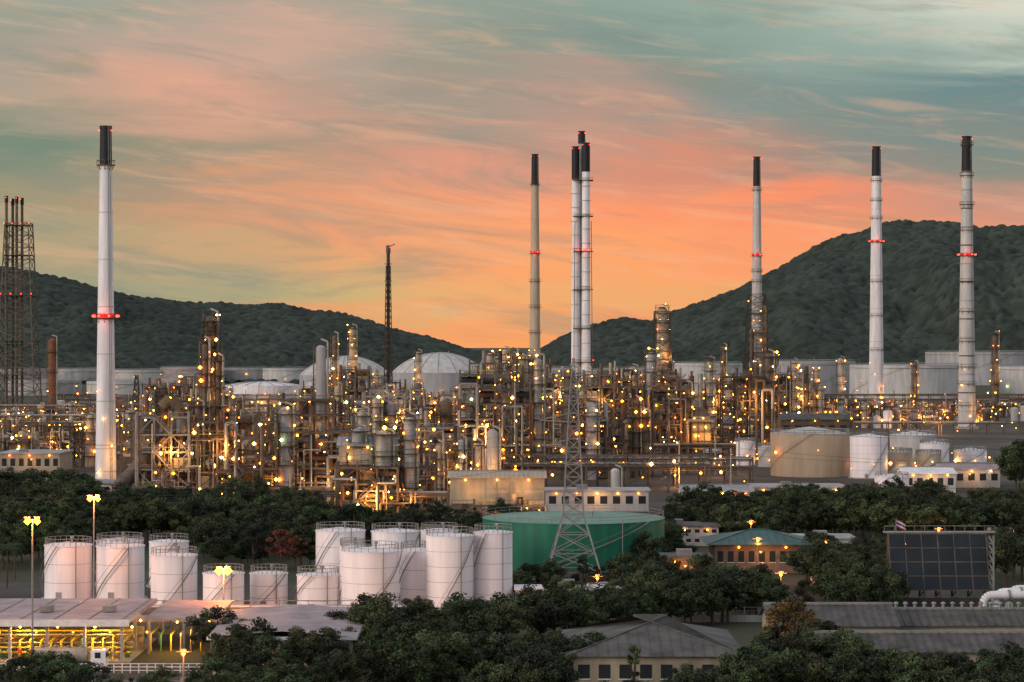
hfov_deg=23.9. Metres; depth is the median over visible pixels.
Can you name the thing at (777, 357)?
distillation column
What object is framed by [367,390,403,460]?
distillation columns
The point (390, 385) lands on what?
process unit
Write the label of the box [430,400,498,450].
distillation columns
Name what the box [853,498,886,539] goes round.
broadleaf tree
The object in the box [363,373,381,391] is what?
distillation columns
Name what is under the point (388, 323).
flare stack
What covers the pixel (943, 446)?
storage tank
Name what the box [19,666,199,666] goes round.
kerb
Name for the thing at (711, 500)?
broadleaf tree
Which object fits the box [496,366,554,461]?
process unit
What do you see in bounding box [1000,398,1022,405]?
process unit
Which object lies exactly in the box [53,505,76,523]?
broadleaf tree
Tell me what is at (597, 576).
street lamp
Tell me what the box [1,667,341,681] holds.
access road
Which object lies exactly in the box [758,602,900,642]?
warehouse
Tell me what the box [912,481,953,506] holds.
broadleaf tree
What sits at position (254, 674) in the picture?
broadleaf tree
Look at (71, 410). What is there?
process unit
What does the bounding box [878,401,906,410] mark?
distillation columns
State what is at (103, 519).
broadleaf tree
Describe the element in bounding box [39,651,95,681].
broadleaf tree
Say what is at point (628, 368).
storage tank
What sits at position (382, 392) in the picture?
process unit
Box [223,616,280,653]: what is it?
broadleaf tree
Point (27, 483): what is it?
broadleaf tree
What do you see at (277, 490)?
broadleaf tree
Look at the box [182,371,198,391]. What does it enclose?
distillation columns
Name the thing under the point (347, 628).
broadleaf tree
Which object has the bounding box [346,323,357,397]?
distillation column
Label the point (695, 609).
broadleaf tree
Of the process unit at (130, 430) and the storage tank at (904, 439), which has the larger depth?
the storage tank at (904, 439)
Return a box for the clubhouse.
[700,528,811,572]
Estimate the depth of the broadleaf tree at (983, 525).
486.43 m
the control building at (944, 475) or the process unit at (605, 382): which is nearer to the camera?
the control building at (944, 475)
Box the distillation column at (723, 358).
[720,343,727,386]
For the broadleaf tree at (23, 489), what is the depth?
541.02 m
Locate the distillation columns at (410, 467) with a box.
[345,411,437,511]
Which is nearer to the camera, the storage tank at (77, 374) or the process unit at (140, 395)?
the process unit at (140, 395)
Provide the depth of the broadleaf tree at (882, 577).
343.28 m
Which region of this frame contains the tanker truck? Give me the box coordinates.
[33,645,108,669]
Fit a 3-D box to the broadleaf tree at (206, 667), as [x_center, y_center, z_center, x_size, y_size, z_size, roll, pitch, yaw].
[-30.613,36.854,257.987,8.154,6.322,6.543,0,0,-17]
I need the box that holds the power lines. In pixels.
[0,405,1023,498]
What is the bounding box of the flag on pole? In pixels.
[896,519,905,530]
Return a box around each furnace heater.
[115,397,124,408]
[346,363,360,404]
[686,374,714,452]
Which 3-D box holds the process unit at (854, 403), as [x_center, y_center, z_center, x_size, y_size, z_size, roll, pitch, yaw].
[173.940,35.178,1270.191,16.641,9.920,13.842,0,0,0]
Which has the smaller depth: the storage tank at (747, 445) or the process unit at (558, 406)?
the storage tank at (747, 445)
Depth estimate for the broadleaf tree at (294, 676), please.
256.98 m
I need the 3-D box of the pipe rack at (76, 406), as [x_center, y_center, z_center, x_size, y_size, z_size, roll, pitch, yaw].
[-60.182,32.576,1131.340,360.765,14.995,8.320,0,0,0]
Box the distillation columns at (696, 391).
[670,386,703,399]
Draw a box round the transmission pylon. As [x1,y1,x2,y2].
[538,358,607,574]
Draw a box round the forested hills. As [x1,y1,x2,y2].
[0,219,1023,383]
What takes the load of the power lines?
attached to the transmission pylon
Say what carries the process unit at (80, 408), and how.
on the refinery yard at (994, 442)
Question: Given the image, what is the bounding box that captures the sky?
[0,0,1023,347]
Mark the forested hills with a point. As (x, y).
(818, 301)
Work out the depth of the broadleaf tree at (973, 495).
534.04 m
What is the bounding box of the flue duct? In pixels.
[44,395,186,490]
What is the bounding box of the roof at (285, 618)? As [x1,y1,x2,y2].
[207,604,363,673]
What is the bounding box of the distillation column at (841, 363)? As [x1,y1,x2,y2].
[835,356,845,408]
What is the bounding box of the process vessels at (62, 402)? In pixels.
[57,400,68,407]
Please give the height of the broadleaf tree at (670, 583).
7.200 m
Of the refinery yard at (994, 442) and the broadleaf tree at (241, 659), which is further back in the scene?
the refinery yard at (994, 442)
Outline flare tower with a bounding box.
[0,196,41,409]
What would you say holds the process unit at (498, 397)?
on the refinery yard at (994, 442)
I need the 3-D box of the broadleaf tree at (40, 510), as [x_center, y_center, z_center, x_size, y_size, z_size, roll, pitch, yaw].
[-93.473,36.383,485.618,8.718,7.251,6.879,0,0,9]
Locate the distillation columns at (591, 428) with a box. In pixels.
[558,364,623,479]
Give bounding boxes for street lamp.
[176,648,190,681]
[592,574,602,583]
[756,537,759,570]
[775,571,786,598]
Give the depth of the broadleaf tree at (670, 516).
470.59 m
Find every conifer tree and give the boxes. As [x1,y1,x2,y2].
[539,573,552,589]
[575,554,592,592]
[626,644,641,681]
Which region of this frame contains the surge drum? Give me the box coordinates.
[608,464,622,486]
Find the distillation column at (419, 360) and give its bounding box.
[413,349,423,388]
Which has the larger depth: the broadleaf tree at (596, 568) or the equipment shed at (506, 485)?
the equipment shed at (506, 485)
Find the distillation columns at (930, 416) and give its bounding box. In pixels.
[893,412,939,420]
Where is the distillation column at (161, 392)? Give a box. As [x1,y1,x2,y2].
[152,378,172,482]
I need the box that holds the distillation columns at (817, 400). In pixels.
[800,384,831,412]
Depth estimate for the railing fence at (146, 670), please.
291.00 m
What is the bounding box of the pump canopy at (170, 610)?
[144,600,233,653]
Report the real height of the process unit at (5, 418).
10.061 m
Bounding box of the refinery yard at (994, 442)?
[1,398,1023,505]
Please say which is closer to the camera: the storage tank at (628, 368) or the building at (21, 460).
the building at (21, 460)
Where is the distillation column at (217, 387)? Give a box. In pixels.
[210,353,227,484]
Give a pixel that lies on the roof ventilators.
(953, 603)
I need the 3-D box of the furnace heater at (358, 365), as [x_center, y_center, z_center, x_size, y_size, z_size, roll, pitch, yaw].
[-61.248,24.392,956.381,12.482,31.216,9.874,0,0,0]
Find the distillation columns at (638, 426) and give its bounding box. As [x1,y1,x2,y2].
[609,395,653,477]
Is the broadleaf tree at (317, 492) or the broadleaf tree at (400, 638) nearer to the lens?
the broadleaf tree at (400, 638)
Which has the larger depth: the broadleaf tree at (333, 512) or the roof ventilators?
the broadleaf tree at (333, 512)
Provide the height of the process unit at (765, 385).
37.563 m
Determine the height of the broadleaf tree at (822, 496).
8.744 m
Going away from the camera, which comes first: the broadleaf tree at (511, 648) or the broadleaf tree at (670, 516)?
the broadleaf tree at (511, 648)
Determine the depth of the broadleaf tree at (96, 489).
537.24 m
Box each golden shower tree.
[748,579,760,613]
[760,595,815,639]
[779,609,821,638]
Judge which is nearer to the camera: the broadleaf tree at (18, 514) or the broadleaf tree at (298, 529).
the broadleaf tree at (298, 529)
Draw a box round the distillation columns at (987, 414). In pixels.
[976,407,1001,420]
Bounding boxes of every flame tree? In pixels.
[264,528,294,570]
[285,536,308,569]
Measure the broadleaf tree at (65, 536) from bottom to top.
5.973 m
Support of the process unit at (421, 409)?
on the refinery yard at (994, 442)
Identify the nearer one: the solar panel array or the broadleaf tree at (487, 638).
the broadleaf tree at (487, 638)
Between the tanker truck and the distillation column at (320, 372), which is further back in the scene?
the distillation column at (320, 372)
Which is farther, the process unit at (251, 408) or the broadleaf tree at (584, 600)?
the process unit at (251, 408)
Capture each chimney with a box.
[92,125,118,494]
[528,154,541,358]
[744,156,769,391]
[868,146,884,401]
[956,136,978,428]
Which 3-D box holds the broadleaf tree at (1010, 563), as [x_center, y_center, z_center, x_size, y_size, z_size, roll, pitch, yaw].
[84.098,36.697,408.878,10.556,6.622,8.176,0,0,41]
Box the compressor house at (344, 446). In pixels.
[336,435,399,497]
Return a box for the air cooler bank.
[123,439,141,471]
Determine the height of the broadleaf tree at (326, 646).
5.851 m
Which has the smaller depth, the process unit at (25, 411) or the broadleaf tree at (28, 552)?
the broadleaf tree at (28, 552)
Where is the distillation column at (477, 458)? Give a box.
[471,438,483,469]
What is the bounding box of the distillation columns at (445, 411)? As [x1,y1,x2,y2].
[434,396,484,465]
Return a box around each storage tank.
[0,368,47,378]
[0,373,8,389]
[3,378,81,395]
[40,535,92,597]
[47,366,96,383]
[86,379,152,393]
[92,532,145,585]
[95,536,147,597]
[115,368,163,383]
[145,533,188,587]
[150,545,198,603]
[160,364,221,378]
[161,377,198,392]
[202,563,244,614]
[224,367,262,379]
[225,380,299,409]
[249,564,287,603]
[262,368,305,383]
[292,565,339,603]
[299,355,391,391]
[305,379,315,392]
[313,521,365,572]
[339,537,365,603]
[341,540,403,603]
[371,522,421,594]
[393,352,478,398]
[399,541,425,603]
[420,522,460,546]
[425,526,475,611]
[473,523,512,600]
[482,505,664,575]
[551,366,570,375]
[603,366,645,371]
[669,361,742,388]
[703,448,721,469]
[734,437,757,464]
[749,359,855,393]
[755,443,769,466]
[769,426,849,476]
[848,431,891,478]
[849,360,958,398]
[874,471,908,486]
[888,447,911,473]
[890,429,935,465]
[915,449,941,465]
[919,439,950,461]
[925,350,1023,384]
[954,445,989,461]
[998,364,1023,396]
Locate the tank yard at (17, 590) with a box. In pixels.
[0,583,959,614]
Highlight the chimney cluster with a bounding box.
[571,131,593,390]
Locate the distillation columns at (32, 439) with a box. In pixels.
[0,422,40,451]
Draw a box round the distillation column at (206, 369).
[195,335,214,475]
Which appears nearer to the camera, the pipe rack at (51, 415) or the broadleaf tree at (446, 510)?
the broadleaf tree at (446, 510)
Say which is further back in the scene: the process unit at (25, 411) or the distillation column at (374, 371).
the distillation column at (374, 371)
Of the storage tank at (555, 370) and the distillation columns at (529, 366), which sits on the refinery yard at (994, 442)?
the distillation columns at (529, 366)
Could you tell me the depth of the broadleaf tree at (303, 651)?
276.22 m
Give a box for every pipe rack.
[0,397,754,418]
[0,402,759,438]
[1,437,94,448]
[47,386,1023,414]
[116,425,732,452]
[116,430,739,474]
[124,448,325,485]
[128,470,335,509]
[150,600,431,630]
[270,474,448,509]
[545,440,753,486]
[851,410,1023,433]
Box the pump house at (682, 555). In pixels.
[659,548,712,572]
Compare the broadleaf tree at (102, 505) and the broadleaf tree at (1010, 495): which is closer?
the broadleaf tree at (102, 505)
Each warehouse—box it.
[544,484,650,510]
[676,484,752,502]
[747,481,844,491]
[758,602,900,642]
[775,413,850,431]
[814,630,1023,678]
[894,607,1023,629]
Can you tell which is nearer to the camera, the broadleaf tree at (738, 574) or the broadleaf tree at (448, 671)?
the broadleaf tree at (448, 671)
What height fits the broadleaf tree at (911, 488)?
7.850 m
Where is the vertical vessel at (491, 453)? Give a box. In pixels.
[484,425,501,469]
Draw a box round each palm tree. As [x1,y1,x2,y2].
[0,544,17,587]
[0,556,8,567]
[3,541,25,579]
[576,581,594,591]
[796,541,819,587]
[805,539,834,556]
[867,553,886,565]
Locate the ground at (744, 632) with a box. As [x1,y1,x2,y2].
[0,348,1023,681]
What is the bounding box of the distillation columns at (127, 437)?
[118,432,132,462]
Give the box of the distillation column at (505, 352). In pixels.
[499,346,511,372]
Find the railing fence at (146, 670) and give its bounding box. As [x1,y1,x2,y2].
[0,663,263,672]
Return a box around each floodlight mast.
[24,516,40,651]
[87,495,99,597]
[215,566,231,616]
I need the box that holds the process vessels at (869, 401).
[859,396,874,406]
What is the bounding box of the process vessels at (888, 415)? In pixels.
[873,410,893,427]
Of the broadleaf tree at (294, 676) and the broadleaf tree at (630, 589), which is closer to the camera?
the broadleaf tree at (294, 676)
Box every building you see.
[0,449,73,473]
[666,519,720,545]
[790,530,854,550]
[894,466,957,492]
[929,462,1000,487]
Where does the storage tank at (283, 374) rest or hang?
on the ground at (744, 632)
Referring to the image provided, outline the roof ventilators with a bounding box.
[893,602,1020,608]
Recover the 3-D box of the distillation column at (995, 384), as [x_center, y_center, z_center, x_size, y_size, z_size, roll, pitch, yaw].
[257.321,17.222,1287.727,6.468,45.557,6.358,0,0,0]
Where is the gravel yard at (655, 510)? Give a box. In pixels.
[314,506,784,526]
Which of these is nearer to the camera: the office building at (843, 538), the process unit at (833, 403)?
the office building at (843, 538)
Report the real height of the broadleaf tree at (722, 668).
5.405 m
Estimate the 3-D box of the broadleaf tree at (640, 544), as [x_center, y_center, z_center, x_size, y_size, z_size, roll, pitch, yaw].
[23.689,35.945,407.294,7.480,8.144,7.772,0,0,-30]
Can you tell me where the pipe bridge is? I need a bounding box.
[503,454,715,492]
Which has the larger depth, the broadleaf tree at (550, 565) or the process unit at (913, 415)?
the process unit at (913, 415)
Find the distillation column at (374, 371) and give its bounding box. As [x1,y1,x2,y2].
[371,365,379,381]
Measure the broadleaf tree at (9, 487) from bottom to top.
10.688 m
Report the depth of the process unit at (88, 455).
767.49 m
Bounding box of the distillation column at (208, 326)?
[200,308,222,469]
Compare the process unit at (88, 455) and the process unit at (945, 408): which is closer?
the process unit at (88, 455)
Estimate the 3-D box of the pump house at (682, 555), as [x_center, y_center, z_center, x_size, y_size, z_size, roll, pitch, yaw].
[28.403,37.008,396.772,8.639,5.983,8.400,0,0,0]
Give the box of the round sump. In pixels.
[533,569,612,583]
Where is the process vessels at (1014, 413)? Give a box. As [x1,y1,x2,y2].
[1011,406,1023,420]
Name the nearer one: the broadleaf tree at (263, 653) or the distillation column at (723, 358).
the broadleaf tree at (263, 653)
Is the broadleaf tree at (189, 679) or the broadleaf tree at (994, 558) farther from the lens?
the broadleaf tree at (994, 558)
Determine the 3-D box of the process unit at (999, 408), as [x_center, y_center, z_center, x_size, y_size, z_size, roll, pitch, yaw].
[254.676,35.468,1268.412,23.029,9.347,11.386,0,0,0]
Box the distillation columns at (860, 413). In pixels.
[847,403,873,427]
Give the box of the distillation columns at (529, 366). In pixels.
[518,353,537,449]
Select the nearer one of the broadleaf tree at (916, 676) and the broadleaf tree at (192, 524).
the broadleaf tree at (916, 676)
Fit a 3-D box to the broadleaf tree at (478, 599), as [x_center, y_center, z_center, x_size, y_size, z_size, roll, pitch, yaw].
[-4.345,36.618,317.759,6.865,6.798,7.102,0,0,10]
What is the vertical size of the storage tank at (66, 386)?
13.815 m
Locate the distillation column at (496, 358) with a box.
[495,354,497,377]
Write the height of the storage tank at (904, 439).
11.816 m
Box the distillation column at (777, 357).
[771,352,778,373]
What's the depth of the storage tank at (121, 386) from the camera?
1747.30 m
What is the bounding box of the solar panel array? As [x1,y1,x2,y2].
[883,526,994,606]
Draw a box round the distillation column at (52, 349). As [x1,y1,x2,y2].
[45,335,59,413]
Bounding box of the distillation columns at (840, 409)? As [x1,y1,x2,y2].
[825,404,854,421]
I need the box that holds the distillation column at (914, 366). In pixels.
[910,360,918,408]
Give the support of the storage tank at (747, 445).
on the refinery yard at (994, 442)
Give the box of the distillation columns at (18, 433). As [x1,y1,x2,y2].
[1,425,30,449]
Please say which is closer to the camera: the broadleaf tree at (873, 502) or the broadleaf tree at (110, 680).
the broadleaf tree at (110, 680)
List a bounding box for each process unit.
[0,416,46,435]
[2,417,38,429]
[14,402,43,428]
[29,401,77,424]
[34,418,72,444]
[35,412,95,466]
[40,441,80,457]
[60,404,93,419]
[63,396,86,407]
[65,417,94,434]
[68,404,95,413]
[78,401,95,409]
[85,408,135,434]
[115,402,134,409]
[115,405,153,443]
[120,394,190,486]
[131,397,182,418]
[133,398,152,413]
[135,398,208,493]
[139,390,153,413]
[142,377,182,400]
[149,384,200,420]
[161,372,188,397]
[177,388,200,455]
[180,378,221,394]
[182,374,200,399]
[186,401,296,493]
[189,384,234,408]
[197,395,246,422]
[225,430,298,473]
[233,398,256,409]
[236,400,274,435]
[241,426,296,485]
[251,396,296,416]
[277,405,371,502]
[278,381,343,424]
[287,392,356,470]
[289,389,344,480]
[296,380,331,404]
[309,409,365,461]
[326,365,370,419]
[326,366,345,388]
[330,453,411,514]
[338,395,361,419]
[352,390,420,443]
[369,383,424,441]
[381,379,411,394]
[385,380,423,398]
[402,397,439,464]
[415,401,475,490]
[425,389,445,398]
[425,393,439,408]
[427,395,436,418]
[429,387,457,413]
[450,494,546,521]
[457,391,507,431]
[458,352,547,469]
[464,351,529,451]
[471,365,505,413]
[487,348,534,406]
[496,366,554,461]
[508,347,518,381]
[513,347,524,357]
[525,387,588,457]
[542,358,550,377]
[542,367,583,448]
[548,366,563,441]
[555,367,591,388]
[576,363,643,451]
[590,363,638,431]
[594,347,658,449]
[636,364,668,425]
[639,369,642,385]
[640,359,674,376]
[647,356,717,450]
[650,380,694,452]
[658,365,675,395]
[675,369,694,390]
[716,349,777,458]
[716,359,760,418]
[716,373,744,442]
[725,360,761,413]
[752,357,799,427]
[752,366,786,408]
[776,362,811,415]
[776,363,801,378]
[789,383,822,412]
[799,367,819,401]
[824,393,855,410]
[835,399,858,410]
[852,398,879,416]
[870,399,920,415]
[896,406,923,428]
[909,401,931,409]
[921,402,954,416]
[932,401,957,410]
[938,410,957,420]
[950,400,979,415]
[976,401,990,407]
[977,400,1019,416]
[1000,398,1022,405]
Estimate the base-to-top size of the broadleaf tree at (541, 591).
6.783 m
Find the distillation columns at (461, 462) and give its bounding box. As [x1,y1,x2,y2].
[402,426,485,502]
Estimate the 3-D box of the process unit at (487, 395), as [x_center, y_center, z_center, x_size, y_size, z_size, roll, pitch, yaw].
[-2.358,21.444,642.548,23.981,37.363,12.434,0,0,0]
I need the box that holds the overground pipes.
[978,585,1023,606]
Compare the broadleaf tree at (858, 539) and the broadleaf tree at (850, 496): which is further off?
the broadleaf tree at (850, 496)
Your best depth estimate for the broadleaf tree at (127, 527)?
472.96 m
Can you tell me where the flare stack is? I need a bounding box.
[384,243,394,388]
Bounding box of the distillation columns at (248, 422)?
[238,410,278,448]
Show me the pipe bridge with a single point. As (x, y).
(634, 463)
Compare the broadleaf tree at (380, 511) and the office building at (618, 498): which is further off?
the office building at (618, 498)
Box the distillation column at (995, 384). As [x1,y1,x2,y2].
[989,331,1000,412]
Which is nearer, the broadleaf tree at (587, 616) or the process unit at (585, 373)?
the broadleaf tree at (587, 616)
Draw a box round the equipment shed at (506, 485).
[447,470,546,505]
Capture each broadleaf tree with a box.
[0,466,21,475]
[0,471,21,488]
[0,471,44,487]
[0,478,28,496]
[0,482,25,497]
[0,489,28,506]
[0,499,47,520]
[0,503,10,513]
[0,507,33,524]
[0,516,28,561]
[0,521,16,543]
[0,522,27,568]
[0,655,46,681]
[0,666,6,681]
[3,496,37,512]
[5,649,50,679]
[13,522,55,564]
[15,478,39,489]
[17,531,30,562]
[19,516,62,558]
[20,467,66,485]
[25,486,53,500]
[25,496,35,511]
[26,670,51,681]
[29,493,57,516]
[30,520,80,551]
[32,504,65,521]
[33,649,65,681]
[36,490,84,519]
[37,470,65,487]
[38,478,68,491]
[38,478,69,496]
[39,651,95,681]
[46,469,81,484]
[51,468,79,481]
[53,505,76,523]
[56,530,77,541]
[59,514,83,532]
[59,528,96,553]
[61,495,92,518]
[63,478,94,495]
[64,518,109,542]
[64,669,94,681]
[67,504,88,522]
[69,474,104,505]
[73,487,96,505]
[73,662,123,681]
[74,473,102,483]
[75,508,105,527]
[85,499,126,537]
[85,515,118,537]
[88,677,122,681]
[96,480,124,504]
[99,483,144,505]
[103,508,113,519]
[112,484,163,500]
[113,501,145,537]
[114,673,137,681]
[117,499,136,504]
[118,502,178,544]
[119,499,147,538]
[132,497,184,538]
[137,672,173,681]
[138,498,174,532]
[140,665,180,681]
[151,486,182,502]
[166,510,192,536]
[167,505,204,539]
[170,488,188,498]
[172,489,211,506]
[176,498,208,526]
[180,486,191,499]
[181,525,197,550]
[182,519,199,552]
[184,605,246,656]
[184,677,195,681]
[185,516,202,527]
[185,526,211,557]
[186,657,258,681]
[190,519,236,561]
[192,512,225,549]
[196,535,233,568]
[199,488,213,494]
[202,491,224,501]
[202,495,257,523]
[202,623,255,667]
[203,521,241,549]
[209,477,253,496]
[209,487,249,501]
[209,647,261,681]
[220,491,246,515]
[220,509,249,528]
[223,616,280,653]
[224,632,267,678]
[226,537,255,567]
[226,664,258,681]
[229,520,254,561]
[233,507,259,522]
[235,488,264,506]
[237,526,273,568]
[239,475,271,495]
[246,493,287,509]
[246,643,284,673]
[247,506,284,522]
[247,520,274,563]
[248,537,275,566]
[248,634,302,667]
[253,507,298,516]
[253,657,298,681]
[255,511,297,554]
[258,530,277,560]
[258,666,318,681]
[263,486,302,506]
[264,514,311,534]
[273,486,298,505]
[273,520,298,558]
[278,524,315,565]
[280,494,334,520]
[281,625,348,665]
[282,488,323,503]
[282,505,318,530]
[283,665,315,680]
[284,638,347,672]
[298,539,315,567]
[299,528,315,558]
[300,505,329,538]
[305,661,338,681]
[308,654,342,681]
[311,491,327,504]
[315,503,367,528]
[316,640,360,679]
[322,504,347,526]
[323,609,352,640]
[324,503,382,538]
[324,649,385,681]
[340,626,363,653]
[345,593,403,649]
[347,592,391,613]
[349,514,397,543]
[354,629,411,681]
[358,611,400,634]
[360,622,416,671]
[360,640,426,681]
[366,610,432,641]
[367,516,398,536]
[373,512,414,529]
[377,509,389,517]
[377,591,414,619]
[378,620,431,658]
[382,632,438,681]
[383,507,401,523]
[391,601,447,630]
[400,629,480,681]
[401,502,420,521]
[401,595,438,620]
[402,507,428,529]
[404,637,447,681]
[406,600,459,638]
[408,618,442,672]
[416,509,432,527]
[417,637,474,681]
[419,608,463,629]
[422,499,444,527]
[427,506,461,528]
[436,602,497,647]
[436,633,500,677]
[437,625,468,673]
[440,591,480,625]
[443,597,504,649]
[444,599,506,647]
[448,513,472,532]
[458,503,484,531]
[462,659,508,681]
[468,516,482,530]
[470,596,494,631]
[472,631,501,664]
[478,661,543,681]
[480,592,516,634]
[481,599,534,637]
[486,633,536,663]
[487,497,520,514]
[488,668,552,681]
[493,640,536,664]
[497,649,547,670]
[503,658,582,681]
[503,662,557,681]
[504,651,572,681]
[506,589,549,631]
[510,626,546,643]
[512,563,543,583]
[512,569,535,596]
[514,583,548,627]
[516,589,556,633]
[518,642,562,656]
[521,586,584,629]
[527,611,567,644]
[530,558,567,583]
[536,646,572,670]
[538,630,606,652]
[546,594,599,626]
[547,575,580,596]
[553,652,580,681]
[565,587,602,612]
[568,573,586,580]
[575,605,609,625]
[583,584,620,614]
[585,565,608,575]
[592,596,618,620]
[600,587,622,618]
[603,578,624,591]
[604,551,648,583]
[605,593,640,618]
[617,586,652,611]
[618,590,657,616]
[619,567,682,606]
[620,565,662,601]
[622,571,662,606]
[623,678,642,681]
[624,563,685,601]
[630,530,674,564]
[632,550,675,572]
[638,600,668,613]
[650,577,691,617]
[655,560,681,573]
[659,512,675,522]
[659,663,699,681]
[661,568,700,601]
[661,578,707,622]
[662,501,684,513]
[663,486,698,505]
[663,508,696,520]
[664,521,681,545]
[664,523,688,551]
[665,519,683,538]
[667,537,698,551]
[669,667,726,681]
[675,504,707,520]
[675,586,710,623]
[676,491,703,503]
[678,566,725,614]
[683,492,723,520]
[686,553,717,570]
[689,568,737,623]
[691,485,733,510]
[695,481,722,507]
[697,502,733,532]
[699,576,755,621]
[699,582,732,625]
[699,674,722,681]
[701,562,750,574]
[701,665,730,675]
[703,673,736,681]
[708,498,739,528]
[709,501,765,532]
[713,663,743,677]
[715,507,743,522]
[715,574,753,622]
[716,645,780,680]
[721,645,810,681]
[723,489,765,501]
[723,568,754,579]
[727,569,762,605]
[729,656,779,681]
[730,584,769,614]
[730,673,753,681]
[732,496,753,520]
[736,496,764,506]
[737,510,768,528]
[745,563,773,590]
[747,572,788,597]
[748,489,774,497]
[748,636,772,645]
[749,495,769,505]
[749,509,794,531]
[749,640,819,681]
[751,576,792,608]
[753,623,800,643]
[757,492,793,509]
[758,503,784,529]
[769,489,799,530]
[770,483,792,491]
[770,632,817,681]
[775,493,811,532]
[776,546,822,585]
[778,511,811,532]
[780,489,823,532]
[780,637,820,681]
[780,654,840,681]
[785,487,808,504]
[790,482,819,492]
[792,629,828,657]
[794,538,838,589]
[794,579,818,601]
[795,504,823,532]
[798,620,844,651]
[804,531,826,543]
[806,503,838,530]
[807,628,886,663]
[808,503,836,531]
[808,549,855,601]
[809,634,860,659]
[810,532,841,550]
[810,651,871,681]
[811,572,831,601]
[812,489,829,529]
[813,557,862,601]
[820,487,835,500]
[821,573,876,601]
[824,496,849,532]
[827,501,853,532]
[830,646,875,681]
[832,486,849,499]
[832,498,872,535]
[835,656,889,681]
[836,542,860,557]
[836,558,871,601]
[837,668,889,681]
[840,485,879,529]
[841,536,869,548]
[848,531,876,550]
[849,484,874,491]
[851,550,886,567]
[853,488,887,500]
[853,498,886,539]
[855,570,905,606]
[856,481,888,490]
[857,509,870,537]
[857,564,905,597]
[857,583,890,601]
[858,545,886,565]
[859,673,882,681]
[863,662,913,681]
[864,485,907,500]
[865,499,930,533]
[871,534,889,565]
[873,505,899,540]
[873,646,922,681]
[878,568,911,594]
[879,571,903,601]
[881,491,920,530]
[882,475,904,489]
[886,507,946,530]
[891,649,943,671]
[892,668,957,681]
[903,485,941,493]
[905,479,948,492]
[908,490,933,523]
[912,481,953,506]
[916,497,939,530]
[916,650,966,677]
[920,503,954,530]
[924,666,981,681]
[930,491,964,530]
[931,500,954,528]
[939,494,963,530]
[942,498,981,529]
[943,504,965,530]
[945,652,977,676]
[947,507,986,530]
[950,651,977,677]
[953,676,988,681]
[959,513,981,530]
[959,664,1001,681]
[962,505,998,530]
[966,486,1006,506]
[970,533,1002,542]
[970,640,1023,679]
[971,538,1010,579]
[971,653,1013,676]
[972,508,998,529]
[974,491,1005,505]
[978,496,1023,526]
[984,509,1006,526]
[985,670,1023,681]
[988,530,1023,587]
[988,539,1020,577]
[991,525,1006,534]
[992,444,1023,471]
[995,446,1023,490]
[997,489,1019,501]
[998,525,1023,580]
[999,658,1023,674]
[1002,490,1023,524]
[1003,439,1023,487]
[1003,516,1023,540]
[1016,489,1023,504]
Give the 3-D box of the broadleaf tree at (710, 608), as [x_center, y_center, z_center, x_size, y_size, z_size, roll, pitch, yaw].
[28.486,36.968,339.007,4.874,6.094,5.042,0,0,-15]
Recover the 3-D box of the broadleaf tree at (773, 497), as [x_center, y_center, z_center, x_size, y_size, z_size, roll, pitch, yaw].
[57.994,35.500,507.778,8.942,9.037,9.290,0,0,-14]
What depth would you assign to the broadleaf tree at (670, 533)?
440.41 m
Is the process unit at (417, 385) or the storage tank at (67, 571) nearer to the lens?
the storage tank at (67, 571)
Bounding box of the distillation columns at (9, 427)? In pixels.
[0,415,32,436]
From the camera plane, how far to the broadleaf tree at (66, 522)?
455.63 m
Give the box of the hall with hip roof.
[562,614,740,681]
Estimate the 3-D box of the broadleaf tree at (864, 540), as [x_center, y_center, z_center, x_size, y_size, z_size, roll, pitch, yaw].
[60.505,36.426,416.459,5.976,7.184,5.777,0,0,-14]
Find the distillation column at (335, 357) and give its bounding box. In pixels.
[329,331,339,388]
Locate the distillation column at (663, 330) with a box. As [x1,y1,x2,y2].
[653,304,671,384]
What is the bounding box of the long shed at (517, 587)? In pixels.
[514,579,620,595]
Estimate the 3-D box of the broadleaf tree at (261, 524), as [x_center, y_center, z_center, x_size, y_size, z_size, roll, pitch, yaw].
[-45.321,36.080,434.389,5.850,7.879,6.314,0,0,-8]
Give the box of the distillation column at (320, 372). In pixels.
[313,338,328,480]
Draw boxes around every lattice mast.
[132,375,139,402]
[785,366,791,412]
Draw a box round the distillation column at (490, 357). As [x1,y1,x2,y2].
[486,350,496,406]
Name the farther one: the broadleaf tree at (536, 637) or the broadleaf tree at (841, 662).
the broadleaf tree at (536, 637)
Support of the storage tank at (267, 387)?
on the refinery yard at (994, 442)
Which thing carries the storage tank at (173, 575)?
on the tank yard at (17, 590)
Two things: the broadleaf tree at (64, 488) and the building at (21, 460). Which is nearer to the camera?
the broadleaf tree at (64, 488)
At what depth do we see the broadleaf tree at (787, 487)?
539.95 m
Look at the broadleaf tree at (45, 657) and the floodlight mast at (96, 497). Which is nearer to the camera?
the broadleaf tree at (45, 657)
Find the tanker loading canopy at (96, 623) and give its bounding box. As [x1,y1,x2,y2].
[0,598,157,662]
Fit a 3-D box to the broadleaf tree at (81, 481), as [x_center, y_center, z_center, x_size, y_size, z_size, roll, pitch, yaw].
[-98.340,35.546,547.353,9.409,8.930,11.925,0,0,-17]
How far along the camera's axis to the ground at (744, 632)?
410.62 m

